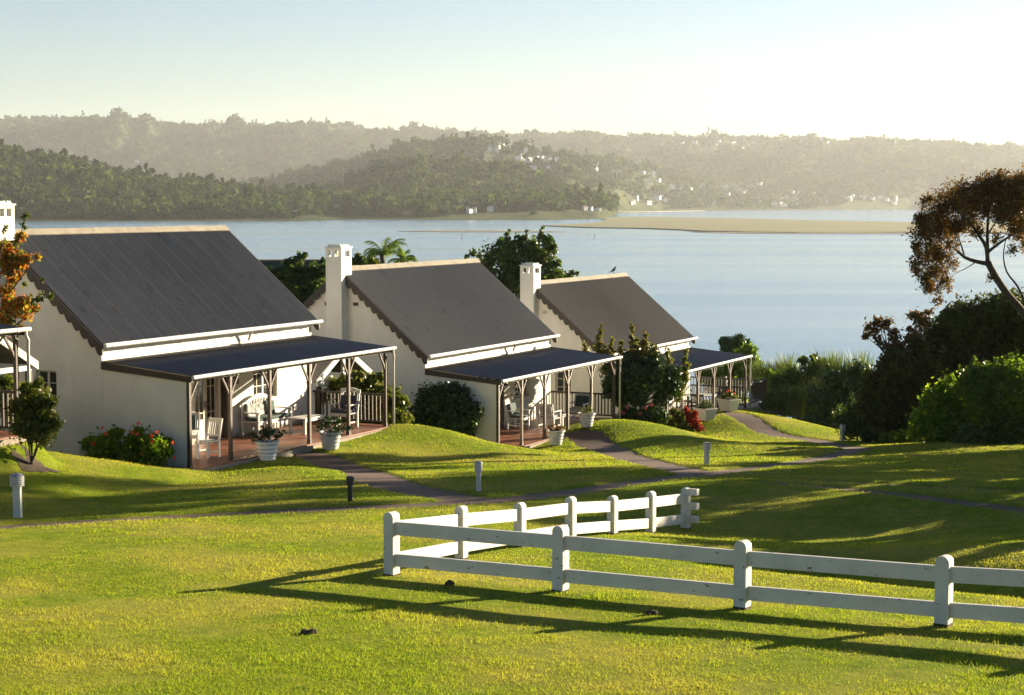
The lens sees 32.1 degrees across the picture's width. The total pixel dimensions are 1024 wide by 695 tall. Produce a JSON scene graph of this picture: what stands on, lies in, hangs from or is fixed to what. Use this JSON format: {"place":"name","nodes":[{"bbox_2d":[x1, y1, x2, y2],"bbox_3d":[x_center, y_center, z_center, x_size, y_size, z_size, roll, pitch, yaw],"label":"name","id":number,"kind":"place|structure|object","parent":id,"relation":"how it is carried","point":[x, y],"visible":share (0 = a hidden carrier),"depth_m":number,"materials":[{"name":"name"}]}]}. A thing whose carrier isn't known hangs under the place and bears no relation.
{"place":"outdoors","nodes":[
{"label":"outdoors","id":0,"kind":"place"},
{"bbox_2d":[296,451,488,502],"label":"path","id":1,"kind":"structure","parent":0,"point":[380,480],"depth_m":40.72,"materials":[{"name":"concrete"}]},
{"bbox_2d":[0,448,872,528],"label":"path","id":2,"kind":"structure","parent":0,"point":[843,453],"depth_m":36.26,"materials":[{"name":"concrete"}]},
{"bbox_2d":[404,230,562,231],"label":"mud bank","id":3,"kind":"structure","parent":0,"point":[473,231],"depth_m":1017.40,"materials":[{"name":"brown soil"}]},
{"bbox_2d":[0,116,1022,220],"bbox_3d":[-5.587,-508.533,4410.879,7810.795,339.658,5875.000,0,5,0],"label":"hills","id":4,"kind":"structure","parent":0,"point":[877,203],"depth_m":5180.57,"materials":[{"name":"green plant"}]},
{"bbox_2d":[487,145,491,151],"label":"hillside house","id":5,"kind":"structure","parent":4,"relation":"on","point":[489,148],"depth_m":3361.31,"materials":[{"name":"white paint"}]},
{"bbox_2d":[487,205,493,211],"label":"hillside house","id":6,"kind":"structure","parent":4,"relation":"on","point":[490,208],"depth_m":1882.41,"materials":[{"name":"white paint"}]},
{"bbox_2d":[0,107,1023,219],"bbox_3d":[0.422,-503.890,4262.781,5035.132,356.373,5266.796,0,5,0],"label":"forest","id":7,"kind":"object","parent":4,"relation":"on","point":[33,183],"visible":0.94,"depth_m":4194.82,"materials":[{"name":"green plant"}]},
{"bbox_2d":[518,154,523,160],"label":"hillside house","id":8,"kind":"structure","parent":4,"relation":"on","point":[520,157],"depth_m":3291.18,"materials":[{"name":"white paint"}]},
{"bbox_2d":[652,195,659,199],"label":"hillside house","id":9,"kind":"structure","parent":4,"relation":"on","point":[655,197],"depth_m":4067.89,"materials":[{"name":"white paint"}]},
{"bbox_2d":[668,185,674,189],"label":"hillside house","id":10,"kind":"structure","parent":4,"relation":"on","point":[670,187],"depth_m":4394.79,"materials":[{"name":"white paint"}]},
{"bbox_2d":[0,409,1023,694],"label":"ground","id":11,"kind":"structure","parent":0,"point":[872,659],"depth_m":24.50,"materials":[{"name":"green plant"}]},
{"bbox_2d":[0,373,24,430],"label":"shrub","id":12,"kind":"object","parent":11,"relation":"on","point":[6,382],"visible":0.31,"depth_m":40.01,"materials":[{"name":"green plant"}]},
{"bbox_2d":[9,473,24,517],"bbox_3d":[-8.918,2.712,32.064,0.264,0.914,0.260,0,5,0],"label":"bollard light","id":13,"kind":"object","parent":11,"relation":"on","point":[16,481],"visible":0.93,"depth_m":32.00,"materials":[{"name":"white paint"}]},
{"bbox_2d":[0,324,34,446],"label":"cottage","id":14,"kind":"structure","parent":11,"relation":"on","point":[14,332],"depth_m":38.41,"materials":[{"name":"paint"}]},
{"bbox_2d":[0,339,38,383],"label":"portico","id":15,"kind":"structure","parent":11,"relation":"on","point":[6,355],"depth_m":42.66,"materials":[{"name":"white paint"}]},
{"bbox_2d":[0,211,54,341],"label":"autumn tree","id":16,"kind":"object","parent":11,"relation":"on","point":[14,261],"visible":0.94,"depth_m":40.92,"materials":[{"name":"orange plant"}]},
{"bbox_2d":[9,443,59,471],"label":"mulch","id":17,"kind":"object","parent":11,"relation":"on","point":[37,466],"visible":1,"depth_m":37.85,"materials":[{"name":"soil"}]},
{"bbox_2d":[0,376,66,464],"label":"shrub","id":18,"kind":"object","parent":17,"relation":"on","point":[36,416],"visible":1,"depth_m":37.73,"materials":[{"name":"green plant"}]},
{"bbox_2d":[77,416,175,466],"bbox_3d":[-9.294,2.468,42.981,2.480,1.564,1.401,0,5,0],"label":"flowering shrub","id":19,"kind":"object","parent":11,"relation":"on","point":[138,445],"visible":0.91,"depth_m":42.83,"materials":[{"name":"green plant"}]},
{"bbox_2d":[0,201,396,470],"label":"cottage","id":20,"kind":"structure","parent":11,"relation":"on","point":[167,331],"depth_m":47.14,"materials":[{"name":"paint"}]},
{"bbox_2d":[38,370,56,408],"bbox_3d":[-11.757,1.056,45.217,0.670,0.970,0.050,2,5,26],"label":"window","id":21,"kind":"structure","parent":20,"relation":"in","point":[49,377],"depth_m":45.17,"materials":[{"name":"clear glass"}]},
{"bbox_2d":[192,412,199,449],"bbox_3d":[-8.447,2.213,46.676,0.464,0.984,0.560,0,5,-4],"label":"dining chair","id":22,"kind":"object","parent":20,"relation":"on","point":[194,419],"visible":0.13,"depth_m":46.82,"materials":[{"name":"white paint"}]},
{"bbox_2d":[192,429,200,458],"bbox_3d":[-8.446,2.474,44.963,0.800,0.740,0.844,2,5,26],"label":"table","id":23,"kind":"object","parent":20,"relation":"on","point":[195,432],"visible":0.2,"depth_m":45.11,"materials":[{"name":"white paint"}]},
{"bbox_2d":[194,380,205,439],"bbox_3d":[-8.460,1.572,48.110,0.085,1.995,0.530,2,5,26],"label":"door","id":24,"kind":"structure","parent":20,"relation":"in","point":[199,394],"depth_m":48.22,"materials":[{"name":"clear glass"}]},
{"bbox_2d":[195,417,222,458],"bbox_3d":[-7.751,2.307,45.512,0.464,0.984,0.560,3,6,34],"label":"dining chair","id":25,"kind":"object","parent":20,"relation":"on","point":[207,441],"visible":1,"depth_m":45.56,"materials":[{"name":"white paint"}]},
{"bbox_2d":[205,378,216,438],"bbox_3d":[-8.223,1.533,48.593,0.085,1.995,0.530,2,5,26],"label":"door","id":26,"kind":"structure","parent":20,"relation":"in","point":[210,384],"depth_m":48.62,"materials":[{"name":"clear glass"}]},
{"bbox_2d":[253,370,274,398],"bbox_3d":[-7.148,0.907,50.844,0.050,1.040,1.200,2,5,26],"label":"window","id":27,"kind":"structure","parent":20,"relation":"in","point":[259,385],"depth_m":50.78,"materials":[{"name":"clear glass"}]},
{"bbox_2d":[241,393,292,436],"bbox_3d":[-6.909,1.861,50.190,0.620,1.119,1.680,2,5,26],"label":"bench","id":28,"kind":"object","parent":20,"relation":"on","point":[254,412],"visible":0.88,"depth_m":49.97,"materials":[{"name":"white paint"}]},
{"bbox_2d":[287,414,324,434],"bbox_3d":[-5.829,2.175,50.467,0.600,0.450,1.044,2,5,26],"label":"table","id":29,"kind":"object","parent":20,"relation":"on","point":[314,417],"visible":0.77,"depth_m":50.16,"materials":[{"name":"white paint"}]},
{"bbox_2d":[327,387,360,426],"bbox_3d":[-4.860,1.744,51.571,0.696,1.130,0.711,2,5,28],"label":"armchair","id":30,"kind":"object","parent":20,"relation":"on","point":[342,404],"visible":0.73,"depth_m":51.63,"materials":[{"name":"white paint"}]},
{"bbox_2d":[255,439,279,460],"bbox_3d":[-6.274,2.640,45.619,0.644,0.480,0.644,0,5,0],"label":"flower pot","id":31,"kind":"object","parent":11,"relation":"on","point":[266,451],"visible":1,"depth_m":45.42,"materials":[{"name":"white ceramic"}]},
{"bbox_2d":[248,425,287,444],"bbox_3d":[-6.255,2.242,45.578,1.032,0.520,0.527,0,5,0],"label":"pot plant","id":32,"kind":"object","parent":31,"relation":"in","point":[264,432],"visible":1,"depth_m":45.55,"materials":[{"name":"green plant"}]},
{"bbox_2d":[258,259,325,287],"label":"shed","id":33,"kind":"structure","parent":11,"relation":"on","point":[275,263],"depth_m":79.81,"materials":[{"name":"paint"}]},
{"bbox_2d":[266,250,325,302],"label":"tree","id":34,"kind":"object","parent":11,"relation":"on","point":[291,274],"visible":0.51,"depth_m":71.68,"materials":[{"name":"green plant"}]},
{"bbox_2d":[300,628,317,633],"bbox_3d":[-2.271,3.182,19.874,0.201,0.086,0.115,1,5,13],"label":"dirt clod","id":35,"kind":"object","parent":11,"relation":"on","point":[309,631],"visible":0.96,"depth_m":19.84,"materials":[{"name":"soil"}]},
{"bbox_2d":[318,430,341,449],"bbox_3d":[-4.889,2.494,47.876,0.664,0.470,0.664,0,5,0],"label":"flower pot","id":36,"kind":"object","parent":11,"relation":"on","point":[330,442],"visible":0.99,"depth_m":47.67,"materials":[{"name":"white ceramic"}]},
{"bbox_2d":[313,414,352,436],"bbox_3d":[-4.847,2.103,47.785,1.081,0.670,0.624,2,5,24],"label":"pot plant","id":37,"kind":"object","parent":36,"relation":"in","point":[326,424],"visible":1,"depth_m":47.80,"materials":[{"name":"green plant"}]},
{"bbox_2d":[312,357,371,422],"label":"portico","id":38,"kind":"structure","parent":11,"relation":"on","point":[322,370],"depth_m":54.02,"materials":[{"name":"white paint"}]},
{"bbox_2d":[346,476,354,501],"bbox_3d":[-3.182,2.826,34.981,0.176,0.605,0.173,-3,5,-29],"label":"bollard light","id":39,"kind":"object","parent":11,"relation":"on","point":[349,481],"visible":0.95,"depth_m":34.93,"materials":[{"name":"black paint"}]},
{"bbox_2d":[312,368,414,424],"bbox_3d":[-4.449,1.719,53.903,2.996,2.335,1.927,-2,5,-21],"label":"shrub","id":40,"kind":"object","parent":11,"relation":"on","point":[371,383],"visible":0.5,"depth_m":53.76,"materials":[{"name":"green plant"}]},
{"bbox_2d":[352,252,380,264],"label":"shrub","id":41,"kind":"object","parent":11,"relation":"on","point":[357,259],"visible":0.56,"depth_m":83.73,"materials":[{"name":"green plant"}]},
{"bbox_2d":[363,237,406,263],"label":"palm","id":42,"kind":"object","parent":11,"relation":"on","point":[383,251],"visible":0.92,"depth_m":81.84,"materials":[{"name":"green plant"}]},
{"bbox_2d":[388,248,417,262],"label":"palm","id":43,"kind":"object","parent":11,"relation":"on","point":[403,257],"visible":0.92,"depth_m":79.78,"materials":[{"name":"green plant"}]},
{"bbox_2d":[407,377,484,436],"bbox_3d":[-2.141,2.291,56.460,2.578,2.717,1.756,0,5,0],"label":"shrub","id":44,"kind":"object","parent":11,"relation":"on","point":[448,405],"visible":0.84,"depth_m":56.23,"materials":[{"name":"green plant"}]},
{"bbox_2d":[444,580,454,585],"bbox_3d":[-0.827,3.140,23.581,0.132,0.089,0.171,1,5,17],"label":"dirt clod","id":45,"kind":"object","parent":11,"relation":"on","point":[449,582],"visible":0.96,"depth_m":23.54,"materials":[{"name":"soil"}]},
{"bbox_2d":[302,244,622,448],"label":"cottage","id":46,"kind":"structure","parent":11,"relation":"on","point":[481,331],"depth_m":59.97,"materials":[{"name":"paint"}]},
{"bbox_2d":[504,394,530,429],"bbox_3d":[0.167,2.273,62.202,0.740,1.180,0.696,2,5,26],"label":"armchair","id":47,"kind":"object","parent":46,"relation":"on","point":[510,406],"visible":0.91,"depth_m":62.12,"materials":[{"name":"white paint"}]},
{"bbox_2d":[515,379,526,396],"bbox_3d":[0.257,1.245,64.141,0.050,1.040,1.200,2,5,26],"label":"window","id":48,"kind":"structure","parent":46,"relation":"in","point":[517,394],"depth_m":64.13,"materials":[{"name":"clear glass"}]},
{"bbox_2d":[535,403,561,429],"bbox_3d":[1.274,2.397,62.065,0.696,0.955,0.710,2,5,28],"label":"armchair","id":49,"kind":"object","parent":46,"relation":"on","point":[551,415],"visible":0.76,"depth_m":61.86,"materials":[{"name":"white paint"}]},
{"bbox_2d":[550,412,569,425],"bbox_3d":[1.686,2.559,63.378,0.550,0.420,0.544,2,5,26],"label":"table","id":50,"kind":"object","parent":46,"relation":"on","point":[563,415],"visible":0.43,"depth_m":63.20,"materials":[{"name":"white paint"}]},
{"bbox_2d":[569,393,589,419],"bbox_3d":[2.459,2.187,64.472,0.716,0.984,0.710,2,5,28],"label":"armchair","id":51,"kind":"object","parent":46,"relation":"on","point":[582,401],"visible":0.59,"depth_m":64.55,"materials":[{"name":"white paint"}]},
{"bbox_2d":[474,460,482,490],"bbox_3d":[-0.700,2.738,37.252,0.176,0.746,0.173,-3,5,-29],"label":"bollard light","id":52,"kind":"object","parent":11,"relation":"on","point":[478,467],"visible":0.93,"depth_m":37.20,"materials":[{"name":"white paint"}]},
{"bbox_2d":[464,226,566,295],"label":"tree","id":53,"kind":"object","parent":11,"relation":"on","point":[505,257],"visible":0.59,"depth_m":85.75,"materials":[{"name":"green plant"}]},
{"bbox_2d":[546,429,564,444],"bbox_3d":[1.438,2.953,58.450,0.624,0.470,0.624,0,5,0],"label":"flower pot","id":54,"kind":"object","parent":11,"relation":"on","point":[555,437],"visible":1,"depth_m":58.25,"materials":[{"name":"white ceramic"}]},
{"bbox_2d":[546,422,563,430],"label":"pot plant","id":55,"kind":"object","parent":54,"relation":"in","point":[555,428],"visible":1,"depth_m":58.40,"materials":[{"name":"green plant"}]},
{"bbox_2d":[562,268,579,277],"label":"shrub","id":56,"kind":"object","parent":11,"relation":"on","point":[571,273],"visible":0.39,"depth_m":87.88,"materials":[{"name":"green plant"}]},
{"bbox_2d":[578,412,595,426],"bbox_3d":[2.553,2.472,60.879,0.624,0.470,0.624,0,5,0],"label":"flower pot","id":57,"kind":"object","parent":11,"relation":"on","point":[586,420],"visible":1,"depth_m":60.69,"materials":[{"name":"white ceramic"}]},
{"bbox_2d":[579,405,593,413],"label":"pot plant","id":58,"kind":"object","parent":57,"relation":"in","point":[588,409],"visible":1,"depth_m":60.81,"materials":[{"name":"green plant"}]},
{"bbox_2d":[582,322,691,402],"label":"climbing shrub","id":59,"kind":"object","parent":11,"relation":"on","point":[633,347],"visible":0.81,"depth_m":66.57,"materials":[{"name":"green plant"}]},
{"bbox_2d":[516,262,766,417],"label":"cottage","id":60,"kind":"structure","parent":11,"relation":"on","point":[573,312],"depth_m":73.75,"materials":[{"name":"paint"}]},
{"bbox_2d":[556,371,570,394],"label":"window","id":61,"kind":"structure","parent":60,"relation":"in","point":[560,379],"depth_m":71.03,"materials":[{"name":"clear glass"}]},
{"bbox_2d":[676,394,691,409],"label":"armchair","id":62,"kind":"object","parent":60,"relation":"on","point":[688,401],"visible":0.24,"depth_m":76.61,"materials":[{"name":"wood"}]},
{"bbox_2d":[691,394,709,409],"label":"armchair","id":63,"kind":"object","parent":60,"relation":"on","point":[701,399],"visible":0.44,"depth_m":74.82,"materials":[{"name":"wood"}]},
{"bbox_2d":[699,393,716,407],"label":"table","id":64,"kind":"object","parent":60,"relation":"on","point":[707,395],"visible":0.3,"depth_m":76.43,"materials":[{"name":"white paint"}]},
{"bbox_2d":[715,386,727,406],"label":"armchair","id":65,"kind":"object","parent":60,"relation":"on","point":[723,390],"visible":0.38,"depth_m":77.83,"materials":[{"name":"wood"}]},
{"bbox_2d":[615,402,669,424],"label":"hydrangea","id":66,"kind":"object","parent":11,"relation":"on","point":[651,413],"visible":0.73,"depth_m":65.79,"materials":[{"name":"green plant"}]},
{"bbox_2d":[599,343,691,409],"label":"climbing shrub","id":67,"kind":"object","parent":11,"relation":"on","point":[644,378],"visible":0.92,"depth_m":66.09,"materials":[{"name":"green plant"}]},
{"bbox_2d":[645,610,657,614],"bbox_3d":[1.669,3.170,21.206,0.156,0.090,0.112,-2,5,-25],"label":"dirt clod","id":68,"kind":"object","parent":11,"relation":"on","point":[650,612],"visible":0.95,"depth_m":21.18,"materials":[{"name":"soil"}]},
{"bbox_2d":[662,407,695,432],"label":"flower bed","id":69,"kind":"object","parent":11,"relation":"on","point":[676,420],"visible":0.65,"depth_m":67.36,"materials":[{"name":"green plant"}]},
{"bbox_2d":[683,407,705,432],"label":"red plant","id":70,"kind":"object","parent":11,"relation":"on","point":[691,417],"visible":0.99,"depth_m":67.36,"materials":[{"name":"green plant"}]},
{"bbox_2d":[383,487,1023,627],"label":"fence","id":71,"kind":"object","parent":11,"relation":"on","point":[944,573],"visible":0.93,"depth_m":22.58,"materials":[{"name":"paint"}]},
{"bbox_2d":[692,407,717,420],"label":"planter","id":72,"kind":"object","parent":11,"relation":"on","point":[707,414],"visible":0.92,"depth_m":70.88,"materials":[{"name":"white paint"}]},
{"bbox_2d":[697,399,714,407],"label":"pot plant","id":73,"kind":"object","parent":72,"relation":"in","point":[703,404],"visible":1,"depth_m":71.05,"materials":[{"name":"green plant"}]},
{"bbox_2d":[703,442,710,463],"bbox_3d":[5.157,2.854,47.122,0.150,0.680,0.150,-3,5,-29],"label":"bollard light","id":74,"kind":"object","parent":11,"relation":"on","point":[706,447],"visible":0.96,"depth_m":47.08,"materials":[{"name":"white paint"}]},
{"bbox_2d":[716,397,740,410],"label":"planter","id":75,"kind":"object","parent":11,"relation":"on","point":[728,404],"visible":1,"depth_m":73.30,"materials":[{"name":"white paint"}]},
{"bbox_2d":[721,390,737,398],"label":"pot plant","id":76,"kind":"object","parent":75,"relation":"in","point":[730,393],"visible":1,"depth_m":73.43,"materials":[{"name":"green plant"}]},
{"bbox_2d":[696,342,763,401],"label":"tree","id":77,"kind":"object","parent":11,"relation":"on","point":[737,368],"visible":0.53,"depth_m":90.95,"materials":[{"name":"green plant"}]},
{"bbox_2d":[717,332,754,352],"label":"tree","id":78,"kind":"object","parent":11,"relation":"on","point":[727,344],"visible":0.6,"depth_m":94.84,"materials":[{"name":"green plant"}]},
{"bbox_2d":[755,368,775,412],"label":"shrub","id":79,"kind":"object","parent":11,"relation":"on","point":[768,373],"visible":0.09,"depth_m":83.33,"materials":[{"name":"green plant"}]},
{"bbox_2d":[736,351,799,394],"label":"reeds","id":80,"kind":"object","parent":11,"relation":"on","point":[760,370],"visible":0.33,"depth_m":88.11,"materials":[{"name":"green plant"}]},
{"bbox_2d":[758,388,794,416],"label":"clipped shrub","id":81,"kind":"object","parent":11,"relation":"on","point":[777,403],"visible":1,"depth_m":77.57,"materials":[{"name":"green plant"}]},
{"bbox_2d":[771,382,812,416],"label":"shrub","id":82,"kind":"object","parent":11,"relation":"on","point":[799,396],"visible":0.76,"depth_m":78.44,"materials":[{"name":"green plant"}]},
{"bbox_2d":[767,352,827,417],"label":"hedge shrub","id":83,"kind":"object","parent":11,"relation":"on","point":[803,376],"visible":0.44,"depth_m":80.08,"materials":[{"name":"green plant"}]},
{"bbox_2d":[790,410,838,429],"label":"shrub","id":84,"kind":"object","parent":11,"relation":"on","point":[822,420],"visible":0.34,"depth_m":76.55,"materials":[{"name":"green plant"}]},
{"bbox_2d":[801,358,871,424],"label":"hedge shrub","id":85,"kind":"object","parent":11,"relation":"on","point":[835,392],"visible":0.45,"depth_m":77.23,"materials":[{"name":"green plant"}]},
{"bbox_2d":[840,424,845,440],"bbox_3d":[11.723,3.069,63.088,0.150,0.700,0.150,-3,5,-29],"label":"bollard light","id":86,"kind":"object","parent":11,"relation":"on","point":[842,427],"visible":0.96,"depth_m":63.04,"materials":[{"name":"white paint"}]},
{"bbox_2d":[805,346,883,391],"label":"reeds","id":87,"kind":"object","parent":11,"relation":"on","point":[836,361],"visible":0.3,"depth_m":79.13,"materials":[{"name":"green plant"}]},
{"bbox_2d":[831,383,873,440],"bbox_3d":[12.464,2.397,63.581,2.189,2.323,1.800,-1,5,-11],"label":"shrub","id":88,"kind":"object","parent":11,"relation":"on","point":[850,418],"visible":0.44,"depth_m":63.25,"materials":[{"name":"green plant"}]},
{"bbox_2d":[858,426,917,442],"bbox_3d":[13.353,3.095,62.395,2.452,1.166,1.085,0,5,0],"label":"shrub","id":89,"kind":"object","parent":11,"relation":"on","point":[870,435],"visible":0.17,"depth_m":62.23,"materials":[{"name":"green plant"}]},
{"bbox_2d":[861,306,935,354],"bbox_3d":[13.508,1.071,62.230,2.644,5.012,1.135,0,5,0],"label":"tree","id":90,"kind":"object","parent":11,"relation":"on","point":[920,319],"visible":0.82,"depth_m":62.12,"materials":[{"name":"brown plant"}]},
{"bbox_2d":[878,428,918,443],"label":"ground cover","id":91,"kind":"object","parent":11,"relation":"on","point":[892,436],"visible":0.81,"depth_m":59.83,"materials":[{"name":"green plant"}]},
{"bbox_2d":[848,331,952,442],"bbox_3d":[14.230,1.542,61.838,4.965,4.284,2.735,0,5,0],"label":"tree","id":92,"kind":"object","parent":11,"relation":"on","point":[899,380],"visible":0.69,"depth_m":61.36,"materials":[{"name":"green plant"}]},
{"bbox_2d":[905,364,982,442],"bbox_3d":[14.150,2.191,57.749,2.829,3.322,2.117,0,5,0],"label":"shrub","id":93,"kind":"object","parent":11,"relation":"on","point":[939,423],"visible":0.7,"depth_m":57.40,"materials":[{"name":"green plant"}]},
{"bbox_2d":[901,162,1023,319],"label":"tree","id":94,"kind":"object","parent":11,"relation":"on","point":[1005,195],"visible":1,"depth_m":58.21,"materials":[{"name":"brown plant"}]},
{"bbox_2d":[914,286,1023,382],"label":"tree","id":95,"kind":"object","parent":11,"relation":"on","point":[962,333],"visible":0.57,"depth_m":63.84,"materials":[{"name":"green plant"}]},
{"bbox_2d":[944,413,1023,444],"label":"shrub","id":96,"kind":"object","parent":11,"relation":"on","point":[1010,431],"visible":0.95,"depth_m":56.10,"materials":[{"name":"green plant"}]},
{"bbox_2d":[951,349,1023,443],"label":"bush","id":97,"kind":"object","parent":11,"relation":"on","point":[990,390],"visible":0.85,"depth_m":56.53,"materials":[{"name":"green plant"}]},
{"bbox_2d":[0,0,1023,146],"label":"sky","id":98,"kind":"structure","parent":0,"point":[836,69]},
{"bbox_2d":[15,209,1023,417],"bbox_3d":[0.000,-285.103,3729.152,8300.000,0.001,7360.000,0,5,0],"label":"water","id":99,"kind":"structure","parent":0,"point":[769,295],"depth_m":495.39,"materials":[{"name":"blue liquid"}]},
{"bbox_2d":[542,217,1009,233],"bbox_3d":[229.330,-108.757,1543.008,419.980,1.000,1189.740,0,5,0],"label":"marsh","id":100,"kind":"structure","parent":99,"relation":"in","point":[699,224],"depth_m":1262.19,"materials":[{"name":"beige sand"}]},
{"bbox_2d":[563,430,720,474],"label":"path","id":101,"kind":"structure","parent":0,"point":[598,441],"depth_m":54.08,"materials":[{"name":"concrete"}]},
{"bbox_2d":[622,210,705,211],"bbox_3d":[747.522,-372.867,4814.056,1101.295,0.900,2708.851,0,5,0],"label":"sand bank","id":102,"kind":"structure","parent":0,"point":[648,211],"depth_m":3601.83,"materials":[{"name":"beige sand"}]},
{"bbox_2d":[716,412,866,448],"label":"path","id":103,"kind":"structure","parent":0,"point":[755,424],"depth_m":67.70,"materials":[{"name":"concrete"}]},
{"bbox_2d":[695,232,911,233],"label":"mud bank","id":104,"kind":"structure","parent":0,"point":[797,233],"depth_m":951.51,"materials":[{"name":"brown soil"}]},
{"bbox_2d":[721,477,1022,491],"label":"path","id":105,"kind":"structure","parent":0,"point":[925,486],"depth_m":39.16,"materials":[{"name":"concrete"}]},
{"bbox_2d":[758,482,1023,512],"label":"path","id":106,"kind":"structure","parent":0,"point":[964,502],"depth_m":36.79,"materials":[{"name":"concrete"}]}
]}

